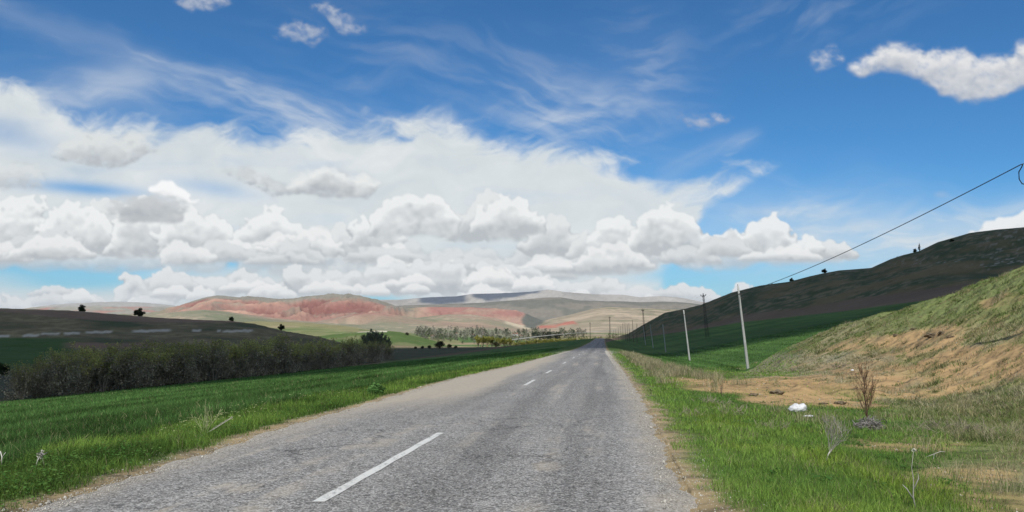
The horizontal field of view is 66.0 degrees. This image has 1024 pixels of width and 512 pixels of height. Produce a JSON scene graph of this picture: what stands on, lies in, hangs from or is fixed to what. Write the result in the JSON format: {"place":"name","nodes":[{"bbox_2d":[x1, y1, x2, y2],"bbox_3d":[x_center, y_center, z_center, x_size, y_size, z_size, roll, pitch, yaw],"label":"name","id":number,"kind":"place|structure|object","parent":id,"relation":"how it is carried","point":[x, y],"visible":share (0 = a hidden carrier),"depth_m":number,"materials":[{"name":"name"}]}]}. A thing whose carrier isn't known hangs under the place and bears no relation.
{"place":"outdoors","nodes":[
{"label":"outdoors","id":0,"kind":"place"},
{"bbox_2d":[27,338,697,511],"bbox_3d":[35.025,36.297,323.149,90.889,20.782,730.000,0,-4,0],"label":"road","id":1,"kind":"structure","parent":0,"point":[567,436],"depth_m":10.52,"materials":[{"name":"grey asphalt"}]},
{"bbox_2d":[312,433,442,501],"bbox_3d":[-1.561,2.717,10.620,0.135,0.162,5.854,-1,-5,7],"label":"road marking","id":2,"kind":"object","parent":1,"relation":"on","point":[332,493],"visible":1,"depth_m":9.43,"materials":[{"name":"white paint"}]},
{"bbox_2d":[0,0,1023,308],"bbox_3d":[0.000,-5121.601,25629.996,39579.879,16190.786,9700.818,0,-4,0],"label":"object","id":3,"kind":"structure","parent":0,"point":[440,208],"depth_m":28679.79,"materials":[{"name":"white"}]},
{"bbox_2d":[0,227,1023,511],"bbox_3d":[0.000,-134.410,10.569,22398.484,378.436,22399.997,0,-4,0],"label":"ground","id":4,"kind":"structure","parent":0,"point":[942,269],"depth_m":297.02,"materials":[{"name":"green plant"}]},
{"bbox_2d":[0,363,9,375],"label":"oak tree","id":5,"kind":"object","parent":4,"relation":"on","point":[2,369],"visible":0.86,"depth_m":149.02,"materials":[{"name":"green plant"}]},
{"bbox_2d":[0,360,53,399],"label":"willow tree","id":6,"kind":"object","parent":4,"relation":"on","point":[16,382],"visible":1,"depth_m":93.60,"materials":[{"name":"green plant"}]},
{"bbox_2d":[18,364,51,397],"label":"willow tree","id":7,"kind":"object","parent":4,"relation":"on","point":[39,384],"visible":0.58,"depth_m":95.78,"materials":[{"name":"green plant"}]},
{"bbox_2d":[20,358,56,390],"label":"willow tree","id":8,"kind":"object","parent":4,"relation":"on","point":[33,367],"visible":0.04,"depth_m":106.78,"materials":[{"name":"green plant"}]},
{"bbox_2d":[15,352,64,396],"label":"willow tree","id":9,"kind":"object","parent":4,"relation":"on","point":[46,377],"visible":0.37,"depth_m":99.59,"materials":[{"name":"green plant"}]},
{"bbox_2d":[36,450,46,464],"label":"dead weed","id":10,"kind":"object","parent":4,"relation":"on","point":[41,454],"visible":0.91,"depth_m":10.98,"materials":[{"name":"grey plant"}]},
{"bbox_2d":[47,347,75,366],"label":"willow tree","id":11,"kind":"object","parent":4,"relation":"on","point":[57,353],"visible":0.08,"depth_m":125.97,"materials":[{"name":"green plant"}]},
{"bbox_2d":[38,347,90,395],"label":"willow tree","id":12,"kind":"object","parent":4,"relation":"on","point":[66,375],"visible":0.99,"depth_m":96.76,"materials":[{"name":"green plant"}]},
{"bbox_2d":[57,353,96,394],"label":"willow tree","id":13,"kind":"object","parent":4,"relation":"on","point":[83,372],"visible":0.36,"depth_m":102.21,"materials":[{"name":"green plant"}]},
{"bbox_2d":[78,304,85,311],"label":"oak tree","id":14,"kind":"object","parent":4,"relation":"on","point":[81,308],"visible":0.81,"depth_m":445.62,"materials":[{"name":"green plant"}]},
{"bbox_2d":[64,341,117,392],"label":"willow tree","id":15,"kind":"object","parent":4,"relation":"on","point":[84,358],"visible":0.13,"depth_m":105.34,"materials":[{"name":"green plant"}]},
{"bbox_2d":[85,345,106,384],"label":"willow tree","id":16,"kind":"object","parent":4,"relation":"on","point":[97,352],"visible":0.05,"depth_m":116.27,"materials":[{"name":"green plant"}]},
{"bbox_2d":[84,342,124,391],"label":"willow tree","id":17,"kind":"object","parent":4,"relation":"on","point":[103,370],"visible":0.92,"depth_m":103.44,"materials":[{"name":"green plant"}]},
{"bbox_2d":[88,343,125,386],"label":"willow tree","id":18,"kind":"object","parent":4,"relation":"on","point":[94,349],"visible":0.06,"depth_m":117.93,"materials":[{"name":"green plant"}]},
{"bbox_2d":[99,341,160,389],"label":"willow tree","id":19,"kind":"object","parent":4,"relation":"on","point":[128,373],"visible":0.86,"depth_m":106.02,"materials":[{"name":"green plant"}]},
{"bbox_2d":[111,346,161,388],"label":"willow tree","id":20,"kind":"object","parent":4,"relation":"on","point":[135,364],"visible":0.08,"depth_m":111.22,"materials":[{"name":"green plant"}]},
{"bbox_2d":[133,308,145,315],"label":"oak tree","id":21,"kind":"object","parent":4,"relation":"on","point":[138,312],"visible":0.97,"depth_m":436.36,"materials":[{"name":"green plant"}]},
{"bbox_2d":[133,339,164,382],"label":"willow tree","id":22,"kind":"object","parent":4,"relation":"on","point":[145,349],"visible":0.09,"depth_m":127.36,"materials":[{"name":"green plant"}]},
{"bbox_2d":[128,346,172,387],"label":"willow tree","id":23,"kind":"object","parent":4,"relation":"on","point":[151,372],"visible":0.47,"depth_m":111.33,"materials":[{"name":"green plant"}]},
{"bbox_2d":[138,346,182,386],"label":"willow tree","id":24,"kind":"object","parent":4,"relation":"on","point":[163,357],"visible":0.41,"depth_m":114.33,"materials":[{"name":"green plant"}]},
{"bbox_2d":[145,340,193,384],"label":"willow tree","id":25,"kind":"object","parent":4,"relation":"on","point":[174,357],"visible":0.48,"depth_m":116.80,"materials":[{"name":"green plant"}]},
{"bbox_2d":[161,342,200,383],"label":"willow tree","id":26,"kind":"object","parent":4,"relation":"on","point":[186,360],"visible":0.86,"depth_m":117.99,"materials":[{"name":"green plant"}]},
{"bbox_2d":[180,342,211,381],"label":"willow tree","id":27,"kind":"object","parent":4,"relation":"on","point":[195,357],"visible":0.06,"depth_m":135.51,"materials":[{"name":"green plant"}]},
{"bbox_2d":[174,339,223,381],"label":"willow tree","id":28,"kind":"object","parent":4,"relation":"on","point":[201,365],"visible":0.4,"depth_m":125.60,"materials":[{"name":"green plant"}]},
{"bbox_2d":[194,339,210,371],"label":"willow tree","id":29,"kind":"object","parent":4,"relation":"on","point":[201,342],"visible":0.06,"depth_m":157.86,"materials":[{"name":"green plant"}]},
{"bbox_2d":[196,343,212,380],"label":"willow tree","id":30,"kind":"object","parent":4,"relation":"on","point":[207,357],"visible":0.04,"depth_m":139.24,"materials":[{"name":"green plant"}]},
{"bbox_2d":[186,401,223,430],"bbox_3d":[-5.443,2.863,13.977,0.623,0.649,0.288,1,-5,-18],"label":"dry bush","id":31,"kind":"object","parent":4,"relation":"on","point":[206,419],"visible":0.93,"depth_m":13.99,"materials":[{"name":"beige plant"}]},
{"bbox_2d":[197,338,240,380],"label":"willow tree","id":32,"kind":"object","parent":4,"relation":"on","point":[218,361],"visible":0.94,"depth_m":126.73,"materials":[{"name":"green plant"}]},
{"bbox_2d":[207,417,232,432],"bbox_3d":[-5.157,2.978,13.643,0.628,0.392,0.032,1,-5,-9],"label":"dead branch","id":33,"kind":"object","parent":4,"relation":"on","point":[221,424],"visible":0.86,"depth_m":13.67,"materials":[{"name":"grey wood"}]},
{"bbox_2d":[218,341,247,378],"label":"willow tree","id":34,"kind":"object","parent":4,"relation":"on","point":[230,354],"visible":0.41,"depth_m":131.87,"materials":[{"name":"green plant"}]},
{"bbox_2d":[223,340,261,378],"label":"willow tree","id":35,"kind":"object","parent":4,"relation":"on","point":[248,372],"visible":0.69,"depth_m":132.75,"materials":[{"name":"green plant"}]},
{"bbox_2d":[226,338,272,376],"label":"willow tree","id":36,"kind":"object","parent":4,"relation":"on","point":[254,353],"visible":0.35,"depth_m":137.31,"materials":[{"name":"green plant"}]},
{"bbox_2d":[250,341,283,375],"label":"willow tree","id":37,"kind":"object","parent":4,"relation":"on","point":[274,370],"visible":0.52,"depth_m":143.58,"materials":[{"name":"green plant"}]},
{"bbox_2d":[254,333,279,350],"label":"willow tree","id":38,"kind":"object","parent":4,"relation":"on","point":[271,340],"visible":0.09,"depth_m":179.49,"materials":[{"name":"green plant"}]},
{"bbox_2d":[266,333,301,373],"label":"willow tree","id":39,"kind":"object","parent":4,"relation":"on","point":[281,345],"visible":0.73,"depth_m":147.49,"materials":[{"name":"green plant"}]},
{"bbox_2d":[286,340,306,371],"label":"willow tree","id":40,"kind":"object","parent":4,"relation":"on","point":[296,354],"visible":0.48,"depth_m":156.15,"materials":[{"name":"green plant"}]},
{"bbox_2d":[290,338,321,371],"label":"willow tree","id":41,"kind":"object","parent":4,"relation":"on","point":[308,356],"visible":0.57,"depth_m":165.68,"materials":[{"name":"green plant"}]},
{"bbox_2d":[300,340,318,368],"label":"willow tree","id":42,"kind":"object","parent":4,"relation":"on","point":[309,354],"visible":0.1,"depth_m":185.38,"materials":[{"name":"green plant"}]},
{"bbox_2d":[309,336,347,369],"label":"willow tree","id":43,"kind":"object","parent":4,"relation":"on","point":[324,350],"visible":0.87,"depth_m":172.03,"materials":[{"name":"green plant"}]},
{"bbox_2d":[318,343,349,367],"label":"willow tree","id":44,"kind":"object","parent":4,"relation":"on","point":[338,362],"visible":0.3,"depth_m":185.42,"materials":[{"name":"green plant"}]},
{"bbox_2d":[335,335,358,364],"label":"willow tree","id":45,"kind":"object","parent":4,"relation":"on","point":[348,340],"visible":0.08,"depth_m":217.68,"materials":[{"name":"green plant"}]},
{"bbox_2d":[330,336,364,366],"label":"willow tree","id":46,"kind":"object","parent":4,"relation":"on","point":[351,350],"visible":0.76,"depth_m":193.93,"materials":[{"name":"green plant"}]},
{"bbox_2d":[353,336,368,362],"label":"willow tree","id":47,"kind":"object","parent":4,"relation":"on","point":[360,340],"visible":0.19,"depth_m":234.14,"materials":[{"name":"green plant"}]},
{"bbox_2d":[361,335,367,345],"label":"poplar tree","id":48,"kind":"object","parent":4,"relation":"on","point":[364,340],"visible":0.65,"depth_m":319.58,"materials":[{"name":"green plant"}]},
{"bbox_2d":[365,330,376,343],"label":"poplar tree","id":49,"kind":"object","parent":4,"relation":"on","point":[371,337],"visible":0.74,"depth_m":315.66,"materials":[{"name":"green plant"}]},
{"bbox_2d":[362,340,385,362],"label":"willow tree","id":50,"kind":"object","parent":4,"relation":"on","point":[374,352],"visible":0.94,"depth_m":231.21,"materials":[{"name":"green plant"}]},
{"bbox_2d":[367,382,385,395],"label":"leafy weed","id":51,"kind":"object","parent":4,"relation":"on","point":[377,386],"visible":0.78,"depth_m":23.78,"materials":[{"name":"green plant"}]},
{"bbox_2d":[368,340,384,360],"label":"willow tree","id":52,"kind":"object","parent":4,"relation":"on","point":[374,344],"visible":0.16,"depth_m":254.53,"materials":[{"name":"green plant"}]},
{"bbox_2d":[370,328,382,343],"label":"poplar tree","id":53,"kind":"object","parent":4,"relation":"on","point":[376,335],"visible":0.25,"depth_m":321.99,"materials":[{"name":"green plant"}]},
{"bbox_2d":[377,333,388,354],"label":"poplar tree","id":54,"kind":"object","parent":4,"relation":"on","point":[380,338],"visible":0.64,"depth_m":316.33,"materials":[{"name":"green plant"}]},
{"bbox_2d":[385,337,392,349],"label":"poplar tree","id":55,"kind":"object","parent":4,"relation":"on","point":[388,340],"visible":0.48,"depth_m":322.68,"materials":[{"name":"green plant"}]},
{"bbox_2d":[381,341,397,359],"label":"willow tree","id":56,"kind":"object","parent":4,"relation":"on","point":[387,353],"visible":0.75,"depth_m":264.53,"materials":[{"name":"green plant"}]},
{"bbox_2d":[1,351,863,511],"bbox_3d":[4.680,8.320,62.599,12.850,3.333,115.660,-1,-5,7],"label":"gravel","id":57,"kind":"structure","parent":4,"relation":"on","point":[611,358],"depth_m":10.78,"materials":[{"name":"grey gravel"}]},
{"bbox_2d":[434,340,444,347],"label":"hawthorn bush","id":58,"kind":"object","parent":4,"relation":"on","point":[439,344],"visible":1,"depth_m":451.03,"materials":[{"name":"green plant"}]},
{"bbox_2d":[0,310,897,430],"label":"wheat","id":59,"kind":"object","parent":4,"relation":"on","point":[448,360],"visible":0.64,"depth_m":73.16,"materials":[{"name":"green plant"}]},
{"bbox_2d":[419,330,529,343],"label":"poplar wood","id":60,"kind":"object","parent":4,"relation":"on","point":[439,335],"visible":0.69,"depth_m":1147.07,"materials":[{"name":"green plant"}]},
{"bbox_2d":[474,336,482,346],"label":"willow tree","id":61,"kind":"object","parent":4,"relation":"on","point":[478,341],"visible":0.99,"depth_m":526.47,"materials":[{"name":"green plant"}]},
{"bbox_2d":[483,335,493,346],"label":"willow tree","id":62,"kind":"object","parent":4,"relation":"on","point":[486,340],"visible":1,"depth_m":527.59,"materials":[{"name":"green plant"}]},
{"bbox_2d":[495,337,505,346],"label":"willow tree","id":63,"kind":"object","parent":4,"relation":"on","point":[499,340],"visible":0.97,"depth_m":555.88,"materials":[{"name":"green plant"}]},
{"bbox_2d":[415,325,586,339],"bbox_3d":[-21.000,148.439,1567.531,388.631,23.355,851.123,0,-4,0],"label":"poplar wood","id":64,"kind":"object","parent":4,"relation":"on","point":[484,331],"visible":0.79,"depth_m":1431.03,"materials":[{"name":"green plant"}]},
{"bbox_2d":[504,338,513,345],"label":"willow tree","id":65,"kind":"object","parent":4,"relation":"on","point":[510,341],"visible":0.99,"depth_m":555.50,"materials":[{"name":"green plant"}]},
{"bbox_2d":[0,268,1023,511],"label":"grass","id":66,"kind":"structure","parent":4,"relation":"on","point":[15,442],"depth_m":13.88,"materials":[{"name":"green plant"}]},
{"bbox_2d":[488,336,599,345],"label":"valley thicket","id":67,"kind":"object","parent":4,"relation":"on","point":[579,338],"visible":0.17,"depth_m":818.84,"materials":[{"name":"green plant"}]},
{"bbox_2d":[531,331,560,338],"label":"pine wood","id":68,"kind":"object","parent":4,"relation":"on","point":[548,333],"visible":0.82,"depth_m":1239.57,"materials":[{"name":"green plant"}]},
{"bbox_2d":[666,406,705,416],"bbox_3d":[3.788,3.372,17.062,0.845,0.242,0.531,-2,-5,27],"label":"dead shrub","id":69,"kind":"object","parent":4,"relation":"on","point":[689,412],"visible":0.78,"depth_m":17.02,"materials":[{"name":"brown plant"}]},
{"bbox_2d":[683,309,690,360],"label":"telephone pole","id":70,"kind":"object","parent":4,"relation":"on","point":[686,337],"visible":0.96,"depth_m":117.32,"materials":[{"name":"concrete"}]},
{"bbox_2d":[700,293,708,337],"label":"wooden utility pole","id":71,"kind":"object","parent":4,"relation":"on","point":[706,336],"visible":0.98,"depth_m":261.19,"materials":[{"name":"wood"}]},
{"bbox_2d":[694,394,730,403],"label":"dead shrub","id":72,"kind":"object","parent":4,"relation":"on","point":[712,400],"visible":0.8,"depth_m":20.79,"materials":[{"name":"plant"}]},
{"bbox_2d":[714,370,719,392],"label":"wild stalk","id":73,"kind":"object","parent":4,"relation":"on","point":[716,379],"visible":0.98,"depth_m":24.91,"materials":[{"name":"brown plant"}]},
{"bbox_2d":[718,402,746,414],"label":"dead shrub","id":74,"kind":"object","parent":4,"relation":"on","point":[723,404],"visible":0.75,"depth_m":18.39,"materials":[{"name":"plant"}]},
{"bbox_2d":[737,284,748,368],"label":"telephone pole","id":75,"kind":"object","parent":4,"relation":"on","point":[744,341],"visible":0.94,"depth_m":74.59,"materials":[{"name":"concrete"}]},
{"bbox_2d":[739,163,1023,293],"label":"overhead cable","id":76,"kind":"object","parent":75,"relation":"attached to","point":[911,220],"visible":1,"depth_m":34.40,"materials":[{"name":"black plastic"}]},
{"bbox_2d":[754,419,791,429],"bbox_3d":[4.926,3.176,14.782,0.701,0.265,0.677,0,-4,0],"label":"dead shrub","id":77,"kind":"object","parent":4,"relation":"on","point":[775,425],"visible":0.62,"depth_m":14.83,"materials":[{"name":"brown plant"}]},
{"bbox_2d":[769,389,784,394],"bbox_3d":[8.374,4.303,24.909,0.502,0.196,0.287,0,-4,0],"label":"earth clod","id":78,"kind":"object","parent":4,"relation":"on","point":[778,391],"visible":0.95,"depth_m":24.83,"materials":[{"name":"brown soil"}]},
{"bbox_2d":[782,366,802,371],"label":"dead shrub","id":79,"kind":"object","parent":4,"relation":"on","point":[792,368],"visible":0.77,"depth_m":43.31,"materials":[{"name":"beige plant"}]},
{"bbox_2d":[788,403,806,411],"bbox_3d":[6.734,3.572,18.599,0.442,0.206,0.321,0,-4,0],"label":"plastic bag","id":80,"kind":"object","parent":4,"relation":"on","point":[801,406],"visible":0.91,"depth_m":18.51,"materials":[{"name":"white plastic"}]},
{"bbox_2d":[617,272,1023,495],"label":"dry grass","id":81,"kind":"structure","parent":4,"relation":"on","point":[669,369],"depth_m":25.78,"materials":[{"name":"beige plant"}]},
{"bbox_2d":[823,361,849,367],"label":"dead shrub","id":82,"kind":"object","parent":4,"relation":"on","point":[843,365],"visible":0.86,"depth_m":39.62,"materials":[{"name":"beige plant"}]},
{"bbox_2d":[821,411,851,455],"bbox_3d":[4.538,2.505,10.942,0.382,0.693,0.379,-3,-5,33],"label":"bleached shrub","id":83,"kind":"object","parent":4,"relation":"on","point":[831,437],"visible":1,"depth_m":10.92,"materials":[{"name":"grey plant"}]},
{"bbox_2d":[833,401,846,404],"bbox_3d":[8.950,4.022,21.514,0.351,0.150,0.214,0,-4,0],"label":"earth clod","id":84,"kind":"object","parent":4,"relation":"on","point":[840,402],"visible":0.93,"depth_m":21.46,"materials":[{"name":"brown soil"}]},
{"bbox_2d":[673,296,1023,510],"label":"pebbles","id":85,"kind":"object","parent":4,"relation":"on","point":[886,408],"visible":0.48,"depth_m":23.92,"materials":[{"name":"stone"}]},
{"bbox_2d":[852,362,878,418],"bbox_3d":[7.479,2.858,16.519,0.514,1.338,0.792,0,-4,0],"label":"dead sapling","id":86,"kind":"object","parent":4,"relation":"on","point":[864,391],"visible":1,"depth_m":16.55,"materials":[{"name":"brown plant"}]},
{"bbox_2d":[852,415,886,429],"bbox_3d":[7.127,3.307,15.724,0.642,0.274,0.709,-2,-5,24],"label":"stick heap","id":87,"kind":"object","parent":4,"relation":"on","point":[871,422],"visible":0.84,"depth_m":15.62,"materials":[{"name":"grey wood"}]},
{"bbox_2d":[875,403,881,418],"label":"broom shoot","id":88,"kind":"object","parent":4,"relation":"on","point":[878,417],"visible":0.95,"depth_m":17.54,"materials":[{"name":"green plant"}]},
{"bbox_2d":[788,266,1023,444],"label":"bank tufts","id":89,"kind":"object","parent":4,"relation":"on","point":[962,405],"visible":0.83,"depth_m":29.23,"materials":[{"name":"green plant"}]},
{"bbox_2d":[903,447,918,506],"bbox_3d":[3.915,2.209,7.743,0.167,0.652,0.062,0,-4,0],"label":"dead stalk","id":90,"kind":"object","parent":4,"relation":"on","point":[913,450],"visible":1,"depth_m":7.74,"materials":[{"name":"grey plant"}]},
{"bbox_2d":[924,332,935,337],"bbox_3d":[21.043,3.980,39.504,0.829,0.296,0.434,-1,-5,12],"label":"earth clod","id":91,"kind":"object","parent":4,"relation":"on","point":[929,335],"visible":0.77,"depth_m":39.41,"materials":[{"name":"brown soil"}]},
{"bbox_2d":[909,418,968,429],"bbox_3d":[8.429,3.334,15.595,1.161,0.331,0.542,0,-4,0],"label":"dead shrub","id":92,"kind":"object","parent":4,"relation":"on","point":[933,426],"visible":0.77,"depth_m":15.60,"materials":[{"name":"brown plant"}]},
{"bbox_2d":[922,415,1008,434],"bbox_3d":[8.512,3.199,14.794,1.381,0.459,1.002,1,-5,-17],"label":"dead shrub","id":93,"kind":"object","parent":4,"relation":"on","point":[957,425],"visible":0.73,"depth_m":14.85,"materials":[{"name":"plant"}]},
{"bbox_2d":[973,422,1023,433],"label":"dead shrub","id":94,"kind":"object","parent":4,"relation":"on","point":[1001,431],"visible":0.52,"depth_m":14.64,"materials":[{"name":"plant"}]},
{"bbox_2d":[512,329,634,339],"bbox_3d":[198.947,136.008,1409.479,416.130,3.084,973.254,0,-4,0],"label":"highway","id":95,"kind":"structure","parent":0,"point":[560,334],"depth_m":1177.45,"materials":[{"name":"grey asphalt"}]}
]}

